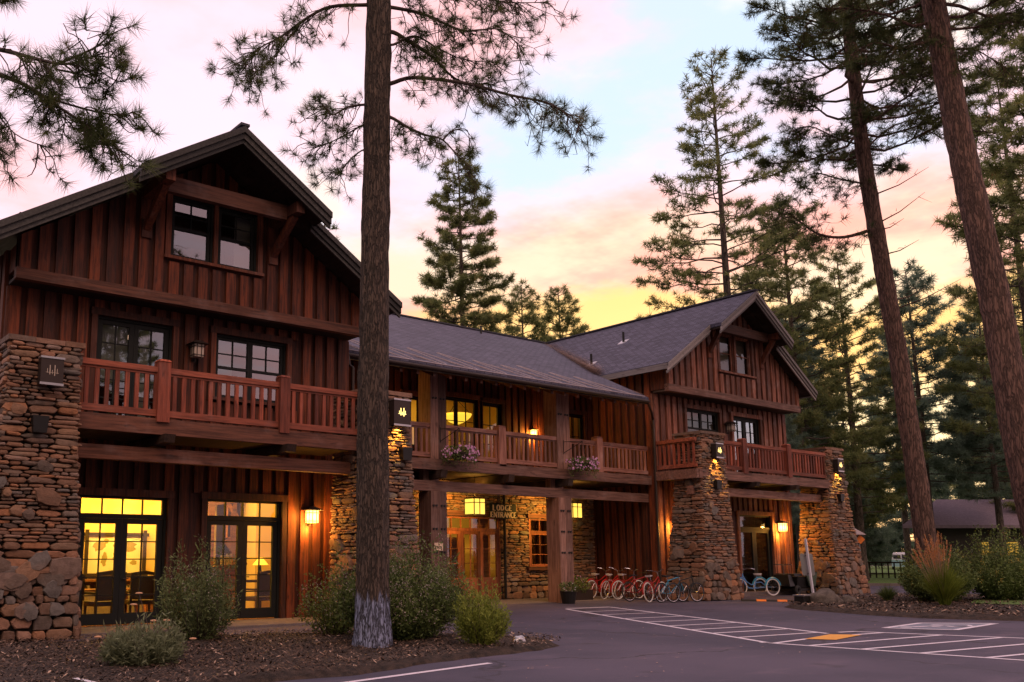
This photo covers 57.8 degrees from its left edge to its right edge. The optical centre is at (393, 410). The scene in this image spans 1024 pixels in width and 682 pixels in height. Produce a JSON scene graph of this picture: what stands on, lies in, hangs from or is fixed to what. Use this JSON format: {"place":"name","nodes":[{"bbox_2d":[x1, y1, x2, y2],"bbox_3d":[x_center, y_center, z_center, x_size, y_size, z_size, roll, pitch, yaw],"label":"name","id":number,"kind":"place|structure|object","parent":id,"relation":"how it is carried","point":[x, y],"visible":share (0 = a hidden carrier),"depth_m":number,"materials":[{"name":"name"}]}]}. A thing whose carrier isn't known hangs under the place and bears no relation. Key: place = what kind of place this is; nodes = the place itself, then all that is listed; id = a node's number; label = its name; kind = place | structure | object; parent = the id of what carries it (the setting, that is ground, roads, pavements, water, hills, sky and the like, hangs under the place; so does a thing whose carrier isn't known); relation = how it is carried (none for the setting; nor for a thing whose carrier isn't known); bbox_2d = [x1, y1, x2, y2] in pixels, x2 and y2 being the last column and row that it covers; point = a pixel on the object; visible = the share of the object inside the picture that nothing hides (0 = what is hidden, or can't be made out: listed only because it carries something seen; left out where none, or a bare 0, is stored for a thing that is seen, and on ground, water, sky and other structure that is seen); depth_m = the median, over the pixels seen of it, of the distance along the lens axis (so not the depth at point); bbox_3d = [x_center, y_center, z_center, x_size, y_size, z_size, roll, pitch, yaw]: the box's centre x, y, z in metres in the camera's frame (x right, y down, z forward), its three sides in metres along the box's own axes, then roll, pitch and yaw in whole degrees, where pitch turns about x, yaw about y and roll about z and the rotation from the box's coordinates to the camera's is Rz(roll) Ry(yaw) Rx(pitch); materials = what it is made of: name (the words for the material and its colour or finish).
{"place":"outdoors","nodes":[
{"label":"outdoors","id":0,"kind":"place"},
{"bbox_2d":[208,502,239,608],"bbox_3d":[-4.563,3.755,25.849,2.499,3.690,0.450,7,-11,-36],"label":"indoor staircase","id":1,"kind":"structure","parent":0,"point":[232,509],"depth_m":25.75,"materials":[{"name":"brown wood"}]},
{"bbox_2d":[0,0,1023,542],"label":"sky","id":2,"kind":"structure","parent":0,"point":[558,223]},
{"bbox_2d":[14,586,1023,681],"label":"car park","id":3,"kind":"structure","parent":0,"point":[630,651],"depth_m":15.32,"materials":[{"name":"asphalt"}]},
{"bbox_2d":[81,617,340,636],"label":"porch slab","id":4,"kind":"structure","parent":3,"relation":"on","point":[236,624],"depth_m":20.21,"materials":[{"name":"concrete"}]},
{"bbox_2d":[0,627,560,681],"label":"planting bed","id":5,"kind":"object","parent":3,"relation":"on","point":[290,673],"visible":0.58,"depth_m":13.00,"materials":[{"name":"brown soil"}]},
{"bbox_2d":[0,0,168,199],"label":"pine tree","id":6,"kind":"object","parent":5,"relation":"on","point":[99,131],"visible":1,"depth_m":9.71,"materials":[{"name":"green plant"}]},
{"bbox_2d":[94,592,195,667],"bbox_3d":[-3.495,3.080,12.694,1.381,1.042,1.862,1,-9,-6],"label":"silver herb clump","id":7,"kind":"object","parent":5,"relation":"on","point":[136,647],"visible":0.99,"depth_m":12.17,"materials":[{"name":"grey plant"}]},
{"bbox_2d":[149,536,242,639],"bbox_3d":[-3.424,3.116,16.092,1.686,1.992,1.471,7,-11,-36],"label":"sage bush","id":8,"kind":"object","parent":5,"relation":"on","point":[205,603],"visible":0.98,"depth_m":15.82,"materials":[{"name":"green plant"}]},
{"bbox_2d":[292,543,355,635],"bbox_3d":[-1.134,3.369,17.200,1.510,1.735,1.278,7,-11,-36],"label":"rose bush","id":9,"kind":"object","parent":5,"relation":"on","point":[326,615],"visible":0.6,"depth_m":17.00,"materials":[{"name":"green plant"}]},
{"bbox_2d":[332,528,471,639],"bbox_3d":[0.154,3.129,16.344,2.814,2.079,1.983,7,-11,-36],"label":"dark shrub","id":10,"kind":"object","parent":5,"relation":"on","point":[421,607],"visible":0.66,"depth_m":15.89,"materials":[{"name":"green plant"}]},
{"bbox_2d":[202,0,606,647],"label":"pine tree","id":11,"kind":"object","parent":5,"relation":"on","point":[372,622],"visible":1,"depth_m":15.82,"materials":[{"name":"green plant"}]},
{"bbox_2d":[451,575,514,645],"bbox_3d":[1.448,3.301,15.311,1.041,1.282,1.021,7,-11,-36],"label":"yellow green shrub","id":12,"kind":"object","parent":5,"relation":"on","point":[483,622],"visible":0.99,"depth_m":15.09,"materials":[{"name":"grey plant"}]},
{"bbox_2d":[346,663,490,681],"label":"parking line","id":13,"kind":"object","parent":3,"relation":"on","point":[417,672],"visible":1,"depth_m":12.27,"materials":[{"name":"paint"}]},
{"bbox_2d":[0,122,870,642],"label":"lodge building","id":14,"kind":"structure","parent":3,"relation":"on","point":[236,254],"depth_m":22.97,"materials":[{"name":"wood"}]},
{"bbox_2d":[30,415,49,432],"bbox_3d":[-6.646,0.265,17.196,0.300,0.310,0.190,7,-11,-36],"label":"vent box","id":15,"kind":"object","parent":14,"relation":"attached to","point":[39,423],"visible":1,"depth_m":17.13,"materials":[{"name":"black metal"}]},
{"bbox_2d":[37,355,64,386],"bbox_3d":[-6.514,-0.733,17.411,0.444,0.548,0.216,7,-11,-36],"label":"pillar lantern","id":16,"kind":"object","parent":14,"relation":"attached to","point":[50,370],"visible":1,"depth_m":17.33,"materials":[{"name":"brown metal"}]},
{"bbox_2d":[83,570,126,613],"bbox_3d":[-6.583,4.246,20.902,0.760,1.180,0.690,8,-12,-42],"label":"lounge chair","id":17,"kind":"object","parent":14,"relation":"on","point":[104,586],"visible":0.49,"depth_m":20.62,"materials":[{"name":"black"}]},
{"bbox_2d":[82,579,145,613],"bbox_3d":[-7.433,4.796,23.508,2.100,0.900,0.400,7,-11,-36],"label":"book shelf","id":18,"kind":"object","parent":14,"relation":"on","point":[100,609],"visible":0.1,"depth_m":23.25,"materials":[{"name":"brown wood"}]},
{"bbox_2d":[82,529,148,578],"bbox_3d":[-7.306,3.793,24.048,1.790,1.290,0.125,7,-11,-36],"label":"framed map","id":19,"kind":"object","parent":14,"relation":"attached to","point":[107,551],"visible":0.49,"depth_m":23.96,"materials":[{"name":"paper"}]},
{"bbox_2d":[77,495,166,625],"bbox_3d":[-6.029,3.310,20.205,2.010,2.800,0.152,7,-11,-36],"label":"french door","id":20,"kind":"structure","parent":14,"relation":"in","point":[121,521],"depth_m":20.22,"materials":[{"name":"black"}]},
{"bbox_2d":[93,316,171,417],"bbox_3d":[-5.991,-0.811,20.944,1.790,2.470,0.242,7,-11,-36],"label":"french door","id":21,"kind":"structure","parent":14,"relation":"in","point":[113,337],"depth_m":20.99,"materials":[{"name":"black"}]},
{"bbox_2d":[124,571,153,612],"bbox_3d":[-5.963,4.366,21.598,0.680,1.160,0.690,5,-10,-27],"label":"lounge chair","id":22,"kind":"object","parent":14,"relation":"on","point":[147,585],"visible":0.56,"depth_m":21.35,"materials":[{"name":"black"}]},
{"bbox_2d":[171,195,213,262],"bbox_3d":[-4.770,-4.209,21.539,1.080,1.490,0.125,7,-11,-36],"label":"window","id":23,"kind":"structure","parent":14,"relation":"in","point":[210,208],"depth_m":21.67,"materials":[{"name":"black"}]},
{"bbox_2d":[185,340,208,361],"bbox_3d":[-4.639,-1.406,21.597,0.440,0.490,0.440,7,-11,-36],"label":"wall lantern","id":24,"kind":"object","parent":14,"relation":"attached to","point":[197,348],"depth_m":21.51,"materials":[{"name":"brown metal"}]},
{"bbox_2d":[210,564,234,598],"bbox_3d":[-4.692,4.526,23.925,1.455,1.065,0.860,7,-11,-36],"label":"canoe counter","id":25,"kind":"object","parent":14,"relation":"on","point":[231,573],"visible":0.25,"depth_m":23.86,"materials":[{"name":"brown wood"}]},
{"bbox_2d":[217,207,256,271],"bbox_3d":[-3.855,-4.095,22.260,1.060,1.490,0.215,7,-11,-36],"label":"window","id":26,"kind":"structure","parent":14,"relation":"in","point":[245,233],"depth_m":22.43,"materials":[{"name":"black"}]},
{"bbox_2d":[205,499,280,619],"bbox_3d":[-3.639,3.576,21.948,2.010,2.820,0.152,7,-11,-36],"label":"french door","id":27,"kind":"structure","parent":14,"relation":"in","point":[242,522],"depth_m":22.05,"materials":[{"name":"black"}]},
{"bbox_2d":[215,334,285,402],"bbox_3d":[-3.609,-0.977,22.767,1.970,1.570,0.215,7,-11,-36],"label":"window","id":28,"kind":"structure","parent":14,"relation":"in","point":[224,343],"depth_m":22.65,"materials":[{"name":"black"}]},
{"bbox_2d":[246,570,269,607],"bbox_3d":[-3.418,4.652,23.330,0.690,1.140,0.760,-7,-11,36],"label":"lounge chair","id":29,"kind":"object","parent":14,"relation":"on","point":[264,582],"visible":0.4,"depth_m":23.05,"materials":[{"name":"black"}]},
{"bbox_2d":[302,506,321,525],"bbox_3d":[-2.048,2.647,22.889,0.440,0.490,0.440,7,-11,-36],"label":"wall lantern","id":30,"kind":"object","parent":14,"relation":"attached to","point":[312,514],"depth_m":22.79,"materials":[{"name":"glass"}]},
{"bbox_2d":[389,398,410,426],"bbox_3d":[0.156,0.069,22.456,0.524,0.668,0.216,7,-11,-36],"label":"pillar lantern","id":31,"kind":"object","parent":14,"relation":"attached to","point":[399,410],"visible":1,"depth_m":22.36,"materials":[{"name":"brown metal"}]},
{"bbox_2d":[398,447,412,460],"bbox_3d":[0.292,1.079,22.451,0.300,0.310,0.190,7,-11,-36],"label":"vent box","id":32,"kind":"object","parent":14,"relation":"attached to","point":[405,453],"visible":1,"depth_m":22.39,"materials":[{"name":"black metal"}]},
{"bbox_2d":[446,402,471,423],"bbox_3d":[2.477,-0.081,35.838,1.160,1.300,1.160,7,-11,-36],"label":"bowl chandelier","id":33,"kind":"object","parent":14,"relation":"hanging from","point":[450,416],"visible":0.55,"depth_m":35.44,"materials":[{"name":"yellow"}]},
{"bbox_2d":[440,427,479,469],"bbox_3d":[2.005,1.153,27.925,1.419,1.339,0.839,4,-10,-24],"label":"flower basket","id":34,"kind":"object","parent":14,"relation":"hanging from","point":[458,454],"visible":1,"depth_m":27.77,"materials":[{"name":"pink"}]},
{"bbox_2d":[446,396,477,460],"bbox_3d":[2.211,0.723,32.451,1.950,2.350,0.125,7,-11,-36],"label":"window","id":35,"kind":"structure","parent":14,"relation":"in","point":[455,400],"depth_m":32.79,"materials":[{"name":"black metal"}]},
{"bbox_2d":[447,516,500,598],"bbox_3d":[2.691,5.183,32.065,2.800,2.880,0.182,7,-11,-36],"label":"entrance door","id":36,"kind":"structure","parent":14,"relation":"in","point":[479,532],"depth_m":32.29,"materials":[{"name":"brown wood"}]},
{"bbox_2d":[464,477,485,514],"bbox_3d":[2.667,2.817,30.172,0.502,1.262,0.506,7,-11,-36],"label":"hanging lantern","id":37,"kind":"object","parent":14,"relation":"hanging from","point":[474,505],"visible":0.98,"depth_m":29.96,"materials":[{"name":"yellow glass"}]},
{"bbox_2d":[483,402,500,462],"bbox_3d":[3.523,0.894,33.404,0.970,2.310,0.125,7,-11,-36],"label":"window","id":38,"kind":"structure","parent":14,"relation":"in","point":[498,406],"depth_m":33.69,"materials":[{"name":"black metal"}]},
{"bbox_2d":[488,496,515,518],"bbox_3d":[3.830,3.279,32.959,1.251,1.240,0.335,7,-11,-36],"label":"entrance sign","id":39,"kind":"object","parent":14,"relation":"attached to","point":[504,511],"visible":0.97,"depth_m":32.77,"materials":[{"name":"black"}]},
{"bbox_2d":[528,519,547,566],"bbox_3d":[5.411,4.945,34.168,1.100,1.750,0.130,7,-11,-36],"label":"window","id":40,"kind":"structure","parent":14,"relation":"in","point":[539,532],"depth_m":33.99,"materials":[{"name":"brown wood"}]},
{"bbox_2d":[569,414,583,470],"bbox_3d":[7.099,1.412,35.994,0.900,2.500,0.125,7,-11,-36],"label":"window","id":41,"kind":"structure","parent":14,"relation":"in","point":[580,420],"depth_m":36.26,"materials":[{"name":"black metal"}]},
{"bbox_2d":[571,486,582,518],"bbox_3d":[6.408,3.250,32.898,0.502,1.262,0.506,7,-11,-36],"label":"hanging lantern","id":42,"kind":"object","parent":14,"relation":"hanging from","point":[577,512],"visible":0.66,"depth_m":32.65,"materials":[{"name":"yellow glass"}]},
{"bbox_2d":[563,440,599,478],"bbox_3d":[6.437,1.663,31.156,1.420,1.333,0.840,4,-10,-25],"label":"flower basket","id":43,"kind":"object","parent":14,"relation":"hanging from","point":[582,465],"visible":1,"depth_m":30.96,"materials":[{"name":"pink"}]},
{"bbox_2d":[687,408,717,431],"bbox_3d":[12.056,0.743,36.085,2.140,1.450,0.215,7,-11,-36],"label":"window","id":44,"kind":"structure","parent":14,"relation":"in","point":[697,420],"depth_m":36.22,"materials":[{"name":"black"}]},
{"bbox_2d":[711,443,723,458],"bbox_3d":[11.643,1.462,32.956,0.444,0.548,0.216,7,-11,-36],"label":"pillar lantern","id":45,"kind":"object","parent":14,"relation":"attached to","point":[717,450],"visible":1,"depth_m":32.86,"materials":[{"name":"brown metal"}]},
{"bbox_2d":[719,334,733,371],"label":"window","id":46,"kind":"structure","parent":14,"relation":"in","point":[724,354],"depth_m":36.67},
{"bbox_2d":[735,337,750,375],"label":"window","id":47,"kind":"structure","parent":14,"relation":"in","point":[739,345],"depth_m":37.34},
{"bbox_2d":[733,416,760,473],"bbox_3d":[14.442,1.589,37.716,1.930,2.550,0.242,7,-11,-36],"label":"french door","id":48,"kind":"structure","parent":14,"relation":"in","point":[741,432],"depth_m":37.91,"materials":[{"name":"black"}]},
{"bbox_2d":[740,515,773,590],"bbox_3d":[14.650,5.787,37.148,2.300,3.020,0.152,7,-11,-36],"label":"glass door","id":49,"kind":"structure","parent":14,"relation":"in","point":[752,530],"depth_m":37.29,"materials":[{"name":"black"}]},
{"bbox_2d":[833,458,843,471],"bbox_3d":[18.378,2.281,37.858,0.444,0.548,0.216,7,-11,-36],"label":"pillar lantern","id":50,"kind":"object","parent":14,"relation":"attached to","point":[838,464],"visible":1,"depth_m":37.76,"materials":[{"name":"brown metal"}]},
{"bbox_2d":[411,149,516,333],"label":"pine tree","id":51,"kind":"object","parent":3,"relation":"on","point":[447,262],"visible":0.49,"depth_m":49.31,"materials":[{"name":"plant"}]},
{"bbox_2d":[622,571,659,601],"bbox_3d":[8.526,6.095,31.655,1.750,0.991,0.663,5,-14,-29],"label":"bicycle","id":52,"kind":"object","parent":3,"relation":"on","point":[635,591],"visible":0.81,"depth_m":31.56,"materials":[{"name":"metal"}]},
{"bbox_2d":[604,586,688,601],"bbox_3d":[8.910,6.520,32.612,0.044,0.428,3.700,7,-11,-36],"label":"bicycle rack","id":53,"kind":"object","parent":3,"relation":"on","point":[644,591],"visible":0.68,"depth_m":32.60,"materials":[{"name":"grey metal"}]},
{"bbox_2d":[642,568,666,601],"bbox_3d":[8.879,5.973,31.195,0.664,1.091,1.805,-16,-17,41],"label":"bicycle","id":54,"kind":"object","parent":3,"relation":"on","point":[650,585],"visible":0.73,"depth_m":31.00,"materials":[{"name":"red"}]},
{"bbox_2d":[654,572,689,602],"bbox_3d":[9.360,5.957,30.784,1.750,0.991,0.663,6,-7,-33],"label":"bicycle","id":55,"kind":"object","parent":3,"relation":"on","point":[670,592],"visible":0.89,"depth_m":30.68,"materials":[{"name":"metal"}]},
{"bbox_2d":[666,572,703,602],"bbox_3d":[9.789,5.956,30.782,1.750,0.991,0.663,5,-8,-27],"label":"bicycle","id":56,"kind":"object","parent":3,"relation":"on","point":[692,584],"visible":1,"depth_m":30.71,"materials":[{"name":"metal"}]},
{"bbox_2d":[567,607,822,642],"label":"painted walkway lines","id":57,"kind":"object","parent":3,"relation":"on","point":[698,624],"visible":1,"depth_m":20.51,"materials":[{"name":"paint"}]},
{"bbox_2d":[740,568,780,595],"bbox_3d":[14.166,6.754,36.069,1.981,1.072,0.810,3,-10,-18],"label":"bicycle","id":58,"kind":"object","parent":3,"relation":"on","point":[743,579],"visible":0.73,"depth_m":35.96,"materials":[{"name":"blue"}]},
{"bbox_2d":[742,590,806,595],"bbox_3d":[14.329,7.256,36.229,7.100,0.170,0.600,7,-11,-36],"label":"door step","id":59,"kind":"object","parent":3,"relation":"on","point":[755,593],"depth_m":36.21,"materials":[{"name":"concrete"}]},
{"bbox_2d":[771,564,817,593],"bbox_3d":[16.125,6.821,36.989,1.800,1.212,1.165,7,-11,-36],"label":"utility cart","id":60,"kind":"object","parent":3,"relation":"on","point":[796,583],"visible":0.73,"depth_m":36.56,"materials":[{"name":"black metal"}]},
{"bbox_2d":[800,539,814,592],"bbox_3d":[15.533,5.890,34.319,0.536,2.138,0.174,0,-9,0],"label":"sign post","id":61,"kind":"object","parent":3,"relation":"on","point":[807,564],"visible":0.93,"depth_m":34.38,"materials":[{"name":"white paint"}]},
{"bbox_2d":[806,634,857,639],"bbox_3d":[8.460,4.356,17.619,0.501,0.001,1.710,-8,-12,43],"label":"tactile pad","id":62,"kind":"object","parent":3,"relation":"on","point":[834,636],"visible":1,"depth_m":17.66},
{"bbox_2d":[759,631,1023,660],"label":"painted access aisle","id":63,"kind":"object","parent":3,"relation":"on","point":[915,644],"visible":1,"depth_m":16.11,"materials":[{"name":"paint"}]},
{"bbox_2d":[785,594,1023,620],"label":"planting island","id":64,"kind":"structure","parent":3,"relation":"on","point":[957,615],"depth_m":24.54,"materials":[{"name":"brown soil"}]},
{"bbox_2d":[792,594,810,603],"bbox_3d":[12.555,5.811,28.150,0.460,0.290,0.360,7,-11,-36],"label":"ground light","id":65,"kind":"object","parent":64,"relation":"on","point":[801,598],"visible":0.89,"depth_m":28.05,"materials":[{"name":"black metal"}]},
{"bbox_2d":[810,588,843,603],"bbox_3d":[13.319,5.800,28.300,1.154,0.593,0.924,7,-11,-36],"label":"boulder","id":66,"kind":"object","parent":64,"relation":"on","point":[826,595],"visible":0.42,"depth_m":27.95,"materials":[{"name":"stone"}]},
{"bbox_2d":[731,0,1004,598],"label":"pine tree","id":67,"kind":"object","parent":64,"relation":"on","point":[859,156],"visible":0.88,"depth_m":31.29,"materials":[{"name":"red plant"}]},
{"bbox_2d":[873,585,903,600],"bbox_3d":[15.684,5.766,29.181,1.086,0.623,1.050,7,-11,-36],"label":"grass tuft","id":68,"kind":"object","parent":64,"relation":"on","point":[887,594],"visible":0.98,"depth_m":29.09,"materials":[{"name":"green plant"}]},
{"bbox_2d":[782,592,1023,616],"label":"bark chips","id":69,"kind":"object","parent":64,"relation":"on","point":[906,602],"visible":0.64,"depth_m":26.31,"materials":[{"name":"wood"}]},
{"bbox_2d":[804,0,1023,536],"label":"pine tree","id":70,"kind":"object","parent":64,"relation":"on","point":[1002,341],"visible":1,"depth_m":25.31,"materials":[{"name":"red plant"}]},
{"bbox_2d":[896,535,980,601],"bbox_3d":[17.157,5.003,29.012,2.842,2.224,2.263,7,-11,-36],"label":"flowering shrub","id":71,"kind":"object","parent":64,"relation":"on","point":[909,575],"visible":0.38,"depth_m":28.56,"materials":[{"name":"green plant"}]},
{"bbox_2d":[911,532,970,605],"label":"feather reed grass","id":72,"kind":"object","parent":64,"relation":"on","point":[943,585],"depth_m":26.57,"materials":[{"name":"plant"}]},
{"bbox_2d":[931,0,1023,282],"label":"pine tree","id":73,"kind":"object","parent":64,"relation":"on","point":[996,169],"visible":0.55,"depth_m":38.05,"materials":[{"name":"plant"}]},
{"bbox_2d":[952,524,1023,599],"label":"flowering shrub","id":74,"kind":"object","parent":64,"relation":"on","point":[1001,577],"visible":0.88,"depth_m":29.41,"materials":[{"name":"green plant"}]},
{"bbox_2d":[882,623,998,629],"bbox_3d":[12.239,4.806,20.447,3.423,0.002,1.366,8,-12,-41],"label":"parking symbol","id":75,"kind":"object","parent":3,"relation":"on","point":[941,625],"visible":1,"depth_m":20.16,"materials":[{"name":"paint"}]},
{"bbox_2d":[494,278,555,341],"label":"pine tree","id":76,"kind":"object","parent":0,"point":[531,318],"visible":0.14,"depth_m":61.35,"materials":[{"name":"plant"}]},
{"bbox_2d":[471,596,632,604],"bbox_3d":[2.721,6.371,30.214,14.600,0.032,2.600,7,-11,-36],"label":"entrance apron","id":77,"kind":"object","parent":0,"point":[530,601],"visible":0.07,"depth_m":31.80,"materials":[{"name":"concrete"}]},
{"bbox_2d":[558,581,577,603],"bbox_3d":[5.747,5.966,30.011,0.721,0.729,0.703,7,-11,-36],"label":"flower pot","id":78,"kind":"object","parent":77,"relation":"on","point":[568,596],"visible":1,"depth_m":29.82,"materials":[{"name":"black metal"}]},
{"bbox_2d":[548,575,592,600],"bbox_3d":[6.188,6.196,32.081,2.024,0.923,0.719,7,-11,-36],"label":"flower planter","id":79,"kind":"object","parent":77,"relation":"on","point":[585,593],"visible":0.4,"depth_m":32.26,"materials":[{"name":"black"}]},
{"bbox_2d":[585,567,614,597],"bbox_3d":[7.549,6.327,33.511,1.805,1.091,0.664,8,-8,-40],"label":"bicycle","id":80,"kind":"object","parent":77,"relation":"on","point":[595,582],"visible":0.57,"depth_m":33.39,"materials":[{"name":"red"}]},
{"bbox_2d":[599,567,624,598],"bbox_3d":[7.888,6.262,33.065,0.664,1.091,1.805,4,-4,41],"label":"bicycle","id":81,"kind":"object","parent":77,"relation":"on","point":[608,582],"visible":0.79,"depth_m":32.85,"materials":[{"name":"red"}]},
{"bbox_2d":[610,568,644,599],"bbox_3d":[8.380,6.215,32.812,1.805,1.091,0.664,6,-9,-34],"label":"bicycle","id":82,"kind":"object","parent":77,"relation":"on","point":[615,581],"visible":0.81,"depth_m":32.65,"materials":[{"name":"red"}]},
{"bbox_2d":[538,282,589,339],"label":"pine tree","id":83,"kind":"object","parent":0,"point":[549,317],"visible":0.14,"depth_m":63.19,"materials":[{"name":"plant"}]},
{"bbox_2d":[629,45,841,355],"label":"pine tree","id":84,"kind":"object","parent":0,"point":[754,274],"visible":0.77,"depth_m":52.07,"materials":[{"name":"plant"}]},
{"bbox_2d":[868,566,916,582],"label":"lawn","id":85,"kind":"structure","parent":0,"point":[880,579],"depth_m":68.38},
{"bbox_2d":[784,413,812,526],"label":"pine tree","id":86,"kind":"object","parent":85,"relation":"on","point":[794,442],"visible":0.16,"depth_m":49.42,"materials":[{"name":"plant"}]},
{"bbox_2d":[731,191,889,483],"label":"pine tree","id":87,"kind":"object","parent":85,"relation":"on","point":[810,416],"visible":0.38,"depth_m":53.61,"materials":[{"name":"plant"}]},
{"bbox_2d":[780,304,850,466],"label":"pine tree","id":88,"kind":"object","parent":85,"relation":"on","point":[827,417],"visible":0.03,"depth_m":62.89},
{"bbox_2d":[770,304,863,566],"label":"pine tree","id":89,"kind":"object","parent":85,"relation":"on","point":[818,352],"visible":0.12,"depth_m":57.11,"materials":[{"name":"plant"}]},
{"bbox_2d":[816,368,901,529],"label":"pine tree","id":90,"kind":"object","parent":85,"relation":"on","point":[872,521],"visible":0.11,"depth_m":72.88,"materials":[{"name":"plant"}]},
{"bbox_2d":[795,247,933,580],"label":"pine tree","id":91,"kind":"object","parent":85,"relation":"on","point":[851,414],"visible":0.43,"depth_m":58.02,"materials":[{"name":"plant"}]},
{"bbox_2d":[843,451,890,566],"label":"pine tree","id":92,"kind":"object","parent":85,"relation":"on","point":[873,535],"visible":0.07,"depth_m":73.32,"materials":[{"name":"plant"}]},
{"bbox_2d":[863,467,902,571],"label":"pine tree","id":93,"kind":"object","parent":85,"relation":"on","point":[892,544],"visible":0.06,"depth_m":80.31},
{"bbox_2d":[863,448,913,565],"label":"pine tree","id":94,"kind":"object","parent":85,"relation":"on","point":[895,525],"visible":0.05,"depth_m":112.43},
{"bbox_2d":[868,562,913,577],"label":"picket fence","id":95,"kind":"object","parent":85,"relation":"on","point":[882,573],"visible":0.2,"depth_m":63.89,"materials":[{"name":"brown wood"}]},
{"bbox_2d":[892,552,904,569],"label":"camper van","id":96,"kind":"object","parent":85,"relation":"on","point":[898,558],"visible":0.33,"depth_m":101.60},
{"bbox_2d":[855,338,948,568],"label":"pine tree","id":97,"kind":"object","parent":85,"relation":"on","point":[907,540],"visible":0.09,"depth_m":87.80,"materials":[{"name":"plant"}]},
{"bbox_2d":[899,454,956,552],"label":"pine tree","id":98,"kind":"object","parent":85,"relation":"on","point":[948,494],"visible":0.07,"depth_m":107.93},
{"bbox_2d":[857,257,1002,515],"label":"pine tree","id":99,"kind":"object","parent":85,"relation":"on","point":[910,325],"visible":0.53,"depth_m":60.25,"materials":[{"name":"plant"}]},
{"bbox_2d":[902,499,1023,565],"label":"dark building","id":100,"kind":"structure","parent":85,"relation":"on","point":[956,519],"depth_m":59.86,"materials":[{"name":"grey"}]},
{"bbox_2d":[933,327,1008,498],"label":"pine tree","id":101,"kind":"object","parent":85,"relation":"on","point":[954,434],"visible":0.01,"depth_m":87.49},
{"bbox_2d":[928,300,1017,556],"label":"pine tree","id":102,"kind":"object","parent":85,"relation":"on","point":[997,491],"visible":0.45,"depth_m":57.42,"materials":[{"name":"plant"}]},
{"bbox_2d":[924,64,1023,437],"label":"pine tree","id":103,"kind":"object","parent":85,"relation":"on","point":[955,289],"visible":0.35,"depth_m":50.87,"materials":[{"name":"plant"}]},
{"bbox_2d":[953,287,1021,498],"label":"pine tree","id":104,"kind":"object","parent":85,"relation":"on","point":[1015,310],"visible":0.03,"depth_m":70.60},
{"bbox_2d":[961,266,1023,512],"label":"pine tree","id":105,"kind":"object","parent":85,"relation":"on","point":[1010,504],"visible":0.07,"depth_m":63.37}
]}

